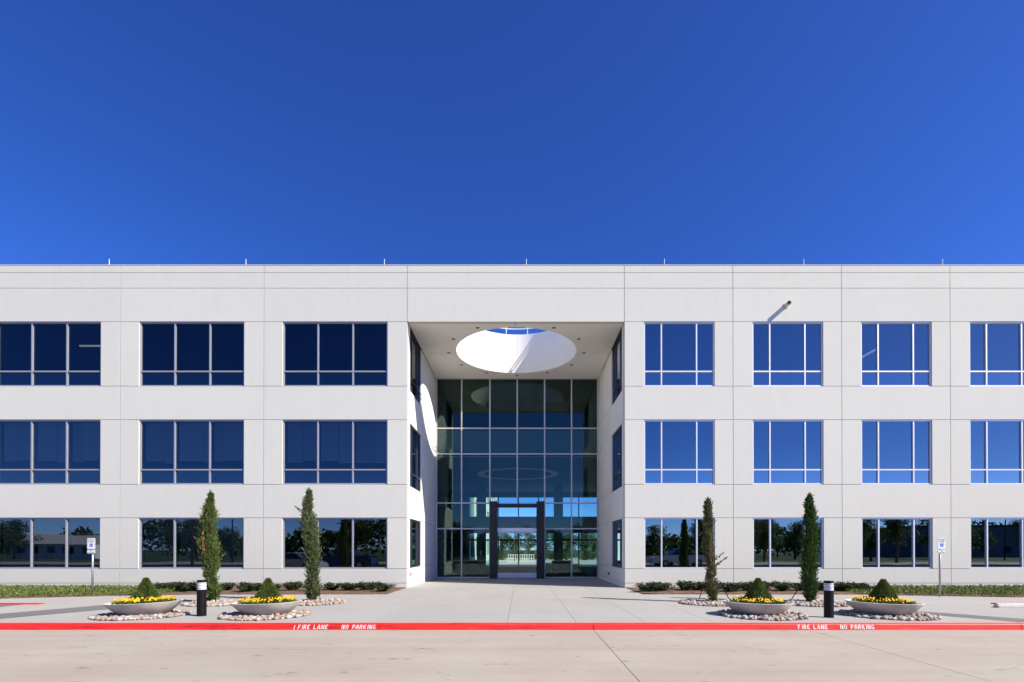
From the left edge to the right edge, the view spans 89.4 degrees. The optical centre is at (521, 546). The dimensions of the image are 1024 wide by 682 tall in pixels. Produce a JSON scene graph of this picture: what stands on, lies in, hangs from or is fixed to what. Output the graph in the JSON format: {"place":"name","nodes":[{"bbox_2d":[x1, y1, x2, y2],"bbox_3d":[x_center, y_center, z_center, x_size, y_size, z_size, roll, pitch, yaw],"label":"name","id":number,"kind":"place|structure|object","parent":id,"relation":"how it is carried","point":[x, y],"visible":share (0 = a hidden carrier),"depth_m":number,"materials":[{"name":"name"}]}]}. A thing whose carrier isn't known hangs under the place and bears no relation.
{"place":"outdoors","nodes":[
{"label":"outdoors","id":0,"kind":"place"},
{"bbox_2d":[0,630,1023,681],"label":"road","id":1,"kind":"structure","parent":0,"point":[511,655],"depth_m":8.41,"materials":[{"name":"concrete"}]},
{"bbox_2d":[0,578,1023,622],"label":"plaza","id":2,"kind":"structure","parent":0,"point":[534,600],"depth_m":14.19,"materials":[{"name":"concrete"}]},
{"bbox_2d":[0,603,43,604],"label":"parking kerb","id":3,"kind":"structure","parent":2,"relation":"on","point":[24,603],"depth_m":14.94,"materials":[{"name":"red paint"}]},
{"bbox_2d":[87,538,94,593],"bbox_3d":[-15.014,0.745,18.105,0.280,2.070,0.082,0,0,0],"label":"parking sign","id":4,"kind":"object","parent":2,"relation":"on","point":[90,543],"visible":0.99,"depth_m":18.07,"materials":[{"name":"white metal"}]},
{"bbox_2d":[197,580,206,615],"bbox_3d":[-7.656,1.238,12.407,0.212,0.860,0.212,0,0,0],"label":"bollard light","id":5,"kind":"object","parent":2,"relation":"on","point":[201,599],"visible":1,"depth_m":12.33,"materials":[{"name":"black metal"}]},
{"bbox_2d":[0,587,405,598],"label":"soil bed","id":6,"kind":"object","parent":2,"relation":"on","point":[236,591],"visible":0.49,"depth_m":18.79,"materials":[{"name":"brown soil"}]},
{"bbox_2d":[154,582,173,589],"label":"shrub","id":7,"kind":"object","parent":6,"relation":"on","point":[159,585],"visible":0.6,"depth_m":19.38,"materials":[{"name":"green plant"}]},
{"bbox_2d":[167,581,194,590],"bbox_3d":[-12.610,1.507,19.406,1.174,0.411,1.146,0,0,3],"label":"shrub","id":8,"kind":"object","parent":6,"relation":"on","point":[188,587],"visible":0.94,"depth_m":19.22,"materials":[{"name":"green plant"}]},
{"bbox_2d":[219,582,237,589],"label":"shrub","id":9,"kind":"object","parent":6,"relation":"on","point":[227,586],"visible":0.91,"depth_m":19.81,"materials":[{"name":"green plant"}]},
{"bbox_2d":[234,581,261,591],"bbox_3d":[-10.159,1.507,19.249,1.172,0.410,1.144,0,0,36],"label":"shrub","id":10,"kind":"object","parent":6,"relation":"on","point":[244,586],"visible":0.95,"depth_m":19.09,"materials":[{"name":"green plant"}]},
{"bbox_2d":[281,581,303,589],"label":"shrub","id":11,"kind":"object","parent":6,"relation":"on","point":[291,585],"visible":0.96,"depth_m":19.80,"materials":[{"name":"green plant"}]},
{"bbox_2d":[321,582,340,589],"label":"shrub","id":12,"kind":"object","parent":6,"relation":"on","point":[329,586],"visible":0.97,"depth_m":19.83,"materials":[{"name":"green plant"}]},
{"bbox_2d":[336,582,358,589],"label":"shrub","id":13,"kind":"object","parent":6,"relation":"on","point":[347,586],"visible":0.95,"depth_m":19.71,"materials":[{"name":"green plant"}]},
{"bbox_2d":[353,581,380,589],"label":"shrub","id":14,"kind":"object","parent":6,"relation":"on","point":[363,585],"visible":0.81,"depth_m":19.84,"materials":[{"name":"green plant"}]},
{"bbox_2d":[373,583,397,590],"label":"shrub","id":15,"kind":"object","parent":6,"relation":"on","point":[382,587],"visible":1,"depth_m":19.26,"materials":[{"name":"green plant"}]},
{"bbox_2d":[0,583,1023,597],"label":"ground cover","id":16,"kind":"object","parent":6,"relation":"on","point":[83,589],"visible":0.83,"depth_m":18.75,"materials":[{"name":"green plant"}]},
{"bbox_2d":[93,598,932,617],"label":"river stones","id":17,"kind":"object","parent":2,"relation":"on","point":[296,613],"visible":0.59,"depth_m":14.37,"materials":[{"name":"beige stone"}]},
{"bbox_2d":[626,587,1023,596],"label":"soil bed","id":18,"kind":"object","parent":2,"relation":"on","point":[772,590],"visible":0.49,"depth_m":18.79,"materials":[{"name":"brown soil"}]},
{"bbox_2d":[633,581,664,591],"bbox_3d":[4.701,1.494,19.392,1.300,0.440,1.072,0,0,-12],"label":"shrub","id":19,"kind":"object","parent":18,"relation":"on","point":[651,586],"visible":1,"depth_m":19.18,"materials":[{"name":"green plant"}]},
{"bbox_2d":[654,582,677,590],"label":"shrub","id":20,"kind":"object","parent":18,"relation":"on","point":[667,586],"visible":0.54,"depth_m":19.52,"materials":[{"name":"green plant"}]},
{"bbox_2d":[676,580,697,589],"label":"shrub","id":21,"kind":"object","parent":18,"relation":"on","point":[684,585],"visible":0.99,"depth_m":19.74,"materials":[{"name":"green plant"}]},
{"bbox_2d":[688,581,704,589],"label":"shrub","id":22,"kind":"object","parent":18,"relation":"on","point":[697,587],"visible":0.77,"depth_m":19.81,"materials":[{"name":"green plant"}]},
{"bbox_2d":[694,581,728,589],"bbox_3d":[7.263,1.501,19.821,1.046,0.430,1.268,0,0,-45],"label":"shrub","id":23,"kind":"object","parent":18,"relation":"on","point":[701,584],"visible":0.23,"depth_m":19.70,"materials":[{"name":"green plant"}]},
{"bbox_2d":[718,582,749,591],"bbox_3d":[7.846,1.515,19.338,1.097,0.393,1.123,0,0,37],"label":"shrub","id":24,"kind":"object","parent":18,"relation":"on","point":[730,586],"visible":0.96,"depth_m":19.17,"materials":[{"name":"green plant"}]},
{"bbox_2d":[736,581,752,590],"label":"shrub","id":25,"kind":"object","parent":18,"relation":"on","point":[747,586],"visible":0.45,"depth_m":19.48,"materials":[{"name":"green plant"}]},
{"bbox_2d":[751,580,779,589],"bbox_3d":[9.329,1.510,20.081,1.062,0.412,1.081,0,0,-16],"label":"shrub","id":26,"kind":"object","parent":18,"relation":"on","point":[768,585],"visible":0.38,"depth_m":19.86,"materials":[{"name":"green plant"}]},
{"bbox_2d":[771,580,797,590],"bbox_3d":[9.882,1.499,19.692,1.056,0.434,1.280,0,0,43],"label":"shrub","id":27,"kind":"object","parent":18,"relation":"on","point":[782,586],"visible":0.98,"depth_m":19.56,"materials":[{"name":"green plant"}]},
{"bbox_2d":[788,582,801,590],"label":"shrub","id":28,"kind":"object","parent":18,"relation":"on","point":[796,587],"visible":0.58,"depth_m":19.66,"materials":[{"name":"green plant"}]},
{"bbox_2d":[818,581,845,590],"bbox_3d":[11.915,1.517,19.678,1.008,0.391,1.027,0,0,-4],"label":"shrub","id":29,"kind":"object","parent":18,"relation":"on","point":[836,587],"visible":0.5,"depth_m":19.49,"materials":[{"name":"green plant"}]},
{"bbox_2d":[836,580,859,590],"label":"shrub","id":30,"kind":"object","parent":18,"relation":"on","point":[848,585],"visible":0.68,"depth_m":19.40,"materials":[{"name":"green plant"}]},
{"bbox_2d":[850,582,875,590],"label":"shrub","id":31,"kind":"object","parent":18,"relation":"on","point":[862,585],"visible":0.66,"depth_m":19.32,"materials":[{"name":"green plant"}]},
{"bbox_2d":[823,581,833,617],"bbox_3d":[7.210,1.237,12.134,0.212,0.860,0.212,0,0,0],"label":"bollard light","id":32,"kind":"object","parent":2,"relation":"on","point":[828,601],"visible":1,"depth_m":12.05,"materials":[{"name":"black metal"}]},
{"bbox_2d":[937,538,945,596],"bbox_3d":[14.144,0.741,17.441,0.280,2.070,0.082,0,0,0],"label":"parking sign","id":33,"kind":"object","parent":2,"relation":"on","point":[941,543],"visible":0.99,"depth_m":17.41,"materials":[{"name":"white metal"}]},
{"bbox_2d":[916,611,1023,621],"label":"path","id":34,"kind":"structure","parent":2,"relation":"on","point":[984,617],"depth_m":12.25,"materials":[{"name":"beige concrete"}]},
{"bbox_2d":[993,603,1023,607],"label":"wheel stop","id":35,"kind":"object","parent":2,"relation":"on","point":[1008,605],"visible":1,"depth_m":14.11,"materials":[{"name":"concrete"}]},
{"label":"gravel bed","id":36,"kind":"structure","parent":2,"relation":"on","visible":0},
{"bbox_2d":[103,599,183,615],"bbox_3d":[-9.167,1.497,12.592,1.706,0.305,1.365,-2,0,0],"label":"planter bowl","id":37,"kind":"object","parent":36,"relation":"on","point":[144,608],"visible":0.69,"depth_m":12.13,"materials":[{"name":"concrete"}]},
{"bbox_2d":[111,595,176,604],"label":"pansy flowers","id":38,"kind":"object","parent":37,"relation":"in","point":[117,601],"visible":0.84,"depth_m":12.30,"materials":[{"name":"yellow plant"}]},
{"bbox_2d":[129,577,162,602],"bbox_3d":[-9.136,1.073,12.611,0.753,0.663,0.760,0,0,0],"label":"topiary cone","id":39,"kind":"object","parent":37,"relation":"on","point":[145,588],"visible":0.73,"depth_m":12.51,"materials":[{"name":"green plant"}]},
{"bbox_2d":[0,623,1023,629],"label":"kerb","id":40,"kind":"structure","parent":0,"point":[501,626],"depth_m":11.12,"materials":[{"name":"red paint"}]},
{"bbox_2d":[293,625,375,629],"bbox_3d":[-4.007,1.736,11.120,1.767,0.106,0.017,0,0,0],"label":"kerb lettering","id":41,"kind":"object","parent":40,"relation":"attached to","point":[343,626],"visible":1,"depth_m":11.12,"materials":[{"name":"white paint"}]},
{"bbox_2d":[798,625,873,628],"bbox_3d":[6.763,1.733,11.120,1.644,0.098,0.016,0,0,0],"label":"kerb lettering","id":42,"kind":"object","parent":40,"relation":"attached to","point":[840,626],"visible":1,"depth_m":11.12,"materials":[{"name":"white paint"}]},
{"bbox_2d":[0,0,1023,549],"label":"sky","id":43,"kind":"structure","parent":0,"point":[133,132],"materials":[{"name":"blue"}]},
{"bbox_2d":[486,558,596,566],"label":"courtyard","id":44,"kind":"structure","parent":0,"point":[582,563],"depth_m":57.56,"materials":[{"name":"concrete"}]},
{"bbox_2d":[499,550,505,559],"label":"leafy tree","id":45,"kind":"object","parent":44,"relation":"on","point":[500,556],"visible":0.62,"depth_m":76.14,"materials":[{"name":"green plant"}]},
{"bbox_2d":[499,533,513,554],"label":"leafy tree","id":46,"kind":"object","parent":44,"relation":"on","point":[502,547],"visible":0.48,"depth_m":88.79,"materials":[{"name":"green plant"}]},
{"bbox_2d":[499,533,534,553],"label":"leafy tree","id":47,"kind":"object","parent":44,"relation":"on","point":[512,543],"visible":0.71,"depth_m":89.25,"materials":[{"name":"green plant"}]},
{"bbox_2d":[510,549,523,559],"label":"leafy tree","id":48,"kind":"object","parent":44,"relation":"on","point":[521,552],"visible":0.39,"depth_m":78.87,"materials":[{"name":"green plant"}]},
{"bbox_2d":[508,554,533,562],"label":"terrace fence","id":49,"kind":"object","parent":44,"relation":"on","point":[524,558],"visible":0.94,"depth_m":59.35,"materials":[{"name":"white metal"}]},
{"bbox_2d":[530,533,552,551],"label":"leafy tree","id":50,"kind":"object","parent":44,"relation":"on","point":[546,544],"visible":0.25,"depth_m":95.49,"materials":[{"name":"green plant"}]},
{"bbox_2d":[545,552,553,559],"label":"leafy tree","id":51,"kind":"object","parent":44,"relation":"on","point":[550,556],"visible":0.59,"depth_m":79.78,"materials":[{"name":"green plant"}]},
{"bbox_2d":[545,533,573,549],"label":"leafy tree","id":52,"kind":"object","parent":44,"relation":"on","point":[565,535],"visible":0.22,"depth_m":87.30,"materials":[{"name":"green plant"}]},
{"bbox_2d":[563,548,574,559],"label":"leafy tree","id":53,"kind":"object","parent":44,"relation":"on","point":[565,552],"visible":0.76,"depth_m":76.63,"materials":[{"name":"green plant"}]},
{"bbox_2d":[563,535,580,556],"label":"leafy tree","id":54,"kind":"object","parent":44,"relation":"on","point":[573,543],"visible":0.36,"depth_m":92.91,"materials":[{"name":"green plant"}]},
{"bbox_2d":[567,533,596,556],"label":"leafy tree","id":55,"kind":"object","parent":44,"relation":"on","point":[584,545],"visible":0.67,"depth_m":90.70,"materials":[{"name":"green plant"}]},
{"bbox_2d":[580,550,591,559],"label":"leafy tree","id":56,"kind":"object","parent":44,"relation":"on","point":[585,552],"visible":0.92,"depth_m":75.39,"materials":[{"name":"green plant"}]},
{"bbox_2d":[582,552,596,559],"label":"leafy tree","id":57,"kind":"object","parent":44,"relation":"on","point":[592,556],"visible":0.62,"depth_m":78.86,"materials":[{"name":"green plant"}]},
{"bbox_2d":[502,550,596,557],"bbox_3d":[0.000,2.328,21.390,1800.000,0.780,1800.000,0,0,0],"label":"ground","id":58,"kind":"structure","parent":0,"point":[507,552],"depth_m":214.58,"materials":[{"name":"green plant"}]},
{"bbox_2d":[0,259,1023,587],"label":"office building","id":59,"kind":"structure","parent":58,"relation":"on","point":[410,425],"depth_m":21.46,"materials":[{"name":"grey concrete"}]},
{"bbox_2d":[0,518,99,568],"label":"window","id":60,"kind":"structure","parent":59,"relation":"in","point":[25,543],"depth_m":21.51,"materials":[{"name":"black glass"}]},
{"bbox_2d":[0,420,100,483],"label":"window","id":61,"kind":"structure","parent":59,"relation":"in","point":[31,451],"depth_m":21.53,"materials":[{"name":"blue glass"}]},
{"bbox_2d":[0,322,100,385],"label":"window","id":62,"kind":"structure","parent":59,"relation":"in","point":[31,353],"depth_m":21.55,"materials":[{"name":"blue glass"}]},
{"bbox_2d":[139,518,243,568],"bbox_3d":[-13.650,-0.125,21.512,4.352,2.098,0.122,0,0,0],"label":"window","id":63,"kind":"structure","parent":59,"relation":"in","point":[164,543],"depth_m":21.51,"materials":[{"name":"black glass"}]},
{"bbox_2d":[140,420,243,483],"bbox_3d":[-13.650,-3.902,21.533,4.352,2.672,0.122,0,0,0],"label":"window","id":64,"kind":"structure","parent":59,"relation":"in","point":[171,451],"depth_m":21.53,"materials":[{"name":"blue glass"}]},
{"bbox_2d":[140,322,243,385],"bbox_3d":[-13.650,-7.972,21.555,4.352,2.672,0.122,0,0,0],"label":"window","id":65,"kind":"structure","parent":59,"relation":"in","point":[171,353],"depth_m":21.55,"materials":[{"name":"blue glass"}]},
{"bbox_2d":[283,518,387,568],"bbox_3d":[-7.710,-0.125,21.512,4.352,2.098,0.122,0,0,0],"label":"window","id":66,"kind":"structure","parent":59,"relation":"in","point":[348,543],"depth_m":21.51,"materials":[{"name":"black glass"}]},
{"bbox_2d":[283,420,387,483],"bbox_3d":[-7.710,-3.902,21.533,4.352,2.672,0.122,0,0,0],"label":"window","id":67,"kind":"structure","parent":59,"relation":"in","point":[314,451],"depth_m":21.53,"materials":[{"name":"blue glass"}]},
{"bbox_2d":[283,322,387,385],"bbox_3d":[-7.710,-7.972,21.555,4.352,2.672,0.122,0,0,0],"label":"window","id":68,"kind":"structure","parent":59,"relation":"in","point":[314,353],"depth_m":21.55,"materials":[{"name":"blue glass"}]},
{"bbox_2d":[410,519,419,567],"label":"window","id":69,"kind":"structure","parent":59,"relation":"in","point":[414,525],"depth_m":23.42,"materials":[{"name":"glass"}]},
{"bbox_2d":[410,425,419,491],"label":"window","id":70,"kind":"structure","parent":59,"relation":"in","point":[414,436],"depth_m":23.42,"materials":[{"name":"glass"}]},
{"bbox_2d":[410,330,419,403],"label":"window","id":71,"kind":"structure","parent":59,"relation":"in","point":[414,348],"depth_m":23.42,"materials":[{"name":"glass"}]},
{"bbox_2d":[466,560,481,571],"bbox_3d":[-3.227,1.365,35.470,0.960,0.860,0.880,0,0,-20],"label":"lobby armchair","id":72,"kind":"object","parent":59,"relation":"in","point":[473,565],"visible":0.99,"depth_m":35.33,"materials":[{"name":"grey fabric"}]},
{"bbox_2d":[498,531,516,577],"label":"glass door","id":73,"kind":"structure","parent":59,"relation":"in","point":[500,575],"depth_m":28.55,"materials":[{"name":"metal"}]},
{"bbox_2d":[517,531,535,577],"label":"glass door","id":74,"kind":"structure","parent":59,"relation":"in","point":[519,575],"depth_m":28.55,"materials":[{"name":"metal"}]},
{"bbox_2d":[546,560,563,573],"bbox_3d":[2.227,1.359,34.320,0.960,0.860,0.880,0,0,-20],"label":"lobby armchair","id":75,"kind":"object","parent":59,"relation":"in","point":[552,567],"visible":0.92,"depth_m":33.93,"materials":[{"name":"grey fabric"}]},
{"bbox_2d":[562,560,578,572],"bbox_3d":[3.260,1.361,34.726,0.960,0.860,0.880,0,0,30],"label":"lobby armchair","id":76,"kind":"object","parent":59,"relation":"in","point":[567,565],"visible":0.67,"depth_m":34.36,"materials":[{"name":"grey fabric"}]},
{"bbox_2d":[613,519,621,567],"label":"window","id":77,"kind":"structure","parent":59,"relation":"in","point":[617,525],"depth_m":23.56,"materials":[{"name":"black glass"}]},
{"bbox_2d":[613,425,621,491],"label":"window","id":78,"kind":"structure","parent":59,"relation":"in","point":[617,437],"depth_m":23.56,"materials":[{"name":"blue glass"}]},
{"bbox_2d":[613,331,621,403],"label":"window","id":79,"kind":"structure","parent":59,"relation":"in","point":[617,350],"depth_m":23.56,"materials":[{"name":"blue glass"}]},
{"bbox_2d":[644,420,713,483],"bbox_3d":[6.555,-3.902,21.533,2.922,2.672,0.122,0,0,0],"label":"window","id":80,"kind":"structure","parent":59,"relation":"in","point":[675,451],"depth_m":21.53,"materials":[{"name":"blue glass"}]},
{"bbox_2d":[644,322,713,385],"bbox_3d":[6.555,-7.972,21.555,2.922,2.672,0.122,0,0,0],"label":"window","id":81,"kind":"structure","parent":59,"relation":"in","point":[675,353],"depth_m":21.55,"materials":[{"name":"blue glass"}]},
{"bbox_2d":[644,518,714,568],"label":"window","id":82,"kind":"structure","parent":59,"relation":"in","point":[669,543],"depth_m":21.51,"materials":[{"name":"black glass"}]},
{"bbox_2d":[753,518,822,568],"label":"window","id":83,"kind":"structure","parent":59,"relation":"in","point":[776,545],"depth_m":21.51,"materials":[{"name":"black glass"}]},
{"bbox_2d":[753,420,822,483],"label":"window","id":84,"kind":"structure","parent":59,"relation":"in","point":[784,451],"depth_m":21.53,"materials":[{"name":"blue glass"}]},
{"bbox_2d":[753,322,822,385],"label":"window","id":85,"kind":"structure","parent":59,"relation":"in","point":[784,353],"depth_m":21.55,"materials":[{"name":"blue glass"}]},
{"bbox_2d":[861,420,930,483],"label":"window","id":86,"kind":"structure","parent":59,"relation":"in","point":[893,451],"depth_m":21.53,"materials":[{"name":"blue glass"}]},
{"bbox_2d":[861,322,930,385],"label":"window","id":87,"kind":"structure","parent":59,"relation":"in","point":[892,353],"depth_m":21.55,"materials":[{"name":"blue glass"}]},
{"bbox_2d":[862,518,931,568],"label":"window","id":88,"kind":"structure","parent":59,"relation":"in","point":[887,543],"depth_m":21.51,"materials":[{"name":"black glass"}]},
{"bbox_2d":[970,518,1023,568],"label":"window","id":89,"kind":"structure","parent":59,"relation":"in","point":[996,543],"depth_m":21.51,"materials":[{"name":"black glass"}]},
{"bbox_2d":[970,420,1023,483],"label":"window","id":90,"kind":"structure","parent":59,"relation":"in","point":[996,446],"depth_m":21.53,"materials":[{"name":"blue glass"}]},
{"bbox_2d":[970,322,1023,385],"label":"window","id":91,"kind":"structure","parent":59,"relation":"in","point":[996,348],"depth_m":21.55,"materials":[{"name":"blue glass"}]},
{"bbox_2d":[520,533,535,555],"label":"leafy tree","id":92,"kind":"object","parent":58,"relation":"on","point":[528,535],"visible":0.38,"depth_m":100.39,"materials":[{"name":"green plant"}]},
{"bbox_2d":[588,533,596,554],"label":"leafy tree","id":93,"kind":"object","parent":58,"relation":"on","point":[593,549],"visible":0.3,"depth_m":102.12,"materials":[{"name":"green plant"}]},
{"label":"plaza base","id":94,"kind":"structure","parent":0,"visible":0},
{"bbox_2d":[0,600,195,618],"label":"path","id":95,"kind":"structure","parent":94,"relation":"on","point":[51,611],"depth_m":13.23,"materials":[{"name":"beige concrete"}]},
{"label":"gravel bed","id":96,"kind":"structure","parent":0,"visible":0},
{"bbox_2d":[230,599,301,615],"bbox_3d":[-6.187,1.497,12.592,1.621,0.305,1.297,-1,0,0],"label":"planter bowl","id":97,"kind":"object","parent":96,"relation":"on","point":[266,609],"visible":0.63,"depth_m":12.14,"materials":[{"name":"concrete"}]},
{"bbox_2d":[237,595,296,603],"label":"pansy flowers","id":98,"kind":"object","parent":97,"relation":"in","point":[250,600],"visible":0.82,"depth_m":12.34,"materials":[{"name":"yellow plant"}]},
{"bbox_2d":[253,578,282,603],"bbox_3d":[-6.162,1.077,12.613,0.748,0.655,0.752,0,0,0],"label":"topiary cone","id":99,"kind":"object","parent":97,"relation":"on","point":[267,588],"visible":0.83,"depth_m":12.48,"materials":[{"name":"green plant"}]},
{"label":"gravel bed","id":100,"kind":"structure","parent":0,"visible":0},
{"bbox_2d":[723,599,793,614],"bbox_3d":[5.757,1.497,12.592,1.611,0.305,1.289,1,0,0],"label":"planter bowl","id":101,"kind":"object","parent":100,"relation":"on","point":[756,609],"visible":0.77,"depth_m":12.14,"materials":[{"name":"concrete"}]},
{"bbox_2d":[729,595,786,603],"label":"pansy flowers","id":102,"kind":"object","parent":101,"relation":"in","point":[741,599],"visible":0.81,"depth_m":12.33,"materials":[{"name":"yellow plant"}]},
{"bbox_2d":[743,578,774,603],"bbox_3d":[5.765,1.079,12.624,0.767,0.651,0.759,0,0,0],"label":"topiary cone","id":103,"kind":"object","parent":101,"relation":"in","point":[757,588],"visible":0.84,"depth_m":12.48,"materials":[{"name":"green plant"}]},
{"label":"gravel bed","id":104,"kind":"structure","parent":0,"visible":0},
{"bbox_2d":[844,599,924,615],"bbox_3d":[8.811,1.497,12.592,1.717,0.305,1.373,2,0,0],"label":"planter bowl","id":105,"kind":"object","parent":104,"relation":"on","point":[885,609],"visible":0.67,"depth_m":12.12,"materials":[{"name":"concrete"}]},
{"bbox_2d":[867,578,899,603],"bbox_3d":[8.823,1.089,12.619,0.724,0.632,0.730,0,0,0],"label":"topiary cone","id":106,"kind":"object","parent":105,"relation":"on","point":[883,588],"visible":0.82,"depth_m":12.50,"materials":[{"name":"green plant"}]},
{"bbox_2d":[851,595,915,604],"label":"pansy flowers","id":107,"kind":"object","parent":105,"relation":"in","point":[909,601],"visible":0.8,"depth_m":12.34,"materials":[{"name":"yellow plant"}]},
{"label":"gravel bed","id":108,"kind":"structure","parent":0,"visible":0},
{"bbox_2d":[194,490,224,600],"bbox_3d":[-9.412,-0.020,15.594,0.859,3.413,0.734,0,0,0],"label":"cypress tree","id":109,"kind":"object","parent":108,"relation":"on","point":[208,546],"visible":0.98,"depth_m":15.50,"materials":[{"name":"green plant"}]},
{"label":"gravel bed","id":110,"kind":"structure","parent":0,"visible":0},
{"bbox_2d":[294,488,322,599],"bbox_3d":[-6.428,-0.074,15.838,0.770,3.526,0.716,0,0,40],"label":"cypress tree","id":111,"kind":"object","parent":110,"relation":"on","point":[312,545],"visible":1,"depth_m":15.77,"materials":[{"name":"green plant"}]},
{"label":"gravel bed","id":112,"kind":"structure","parent":0,"visible":0},
{"bbox_2d":[700,496,727,600],"bbox_3d":[5.789,0.093,15.533,0.781,3.200,0.560,0,0,0],"label":"cypress tree","id":113,"kind":"object","parent":112,"relation":"on","point":[710,579],"visible":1,"depth_m":15.46,"materials":[{"name":"green plant"}]},
{"label":"gravel bed","id":114,"kind":"structure","parent":0,"visible":0},
{"bbox_2d":[798,492,820,601],"bbox_3d":[8.649,0.019,15.536,0.701,3.334,0.676,0,0,0],"label":"cypress tree","id":115,"kind":"object","parent":114,"relation":"on","point":[809,571],"visible":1,"depth_m":15.44,"materials":[{"name":"green plant"}]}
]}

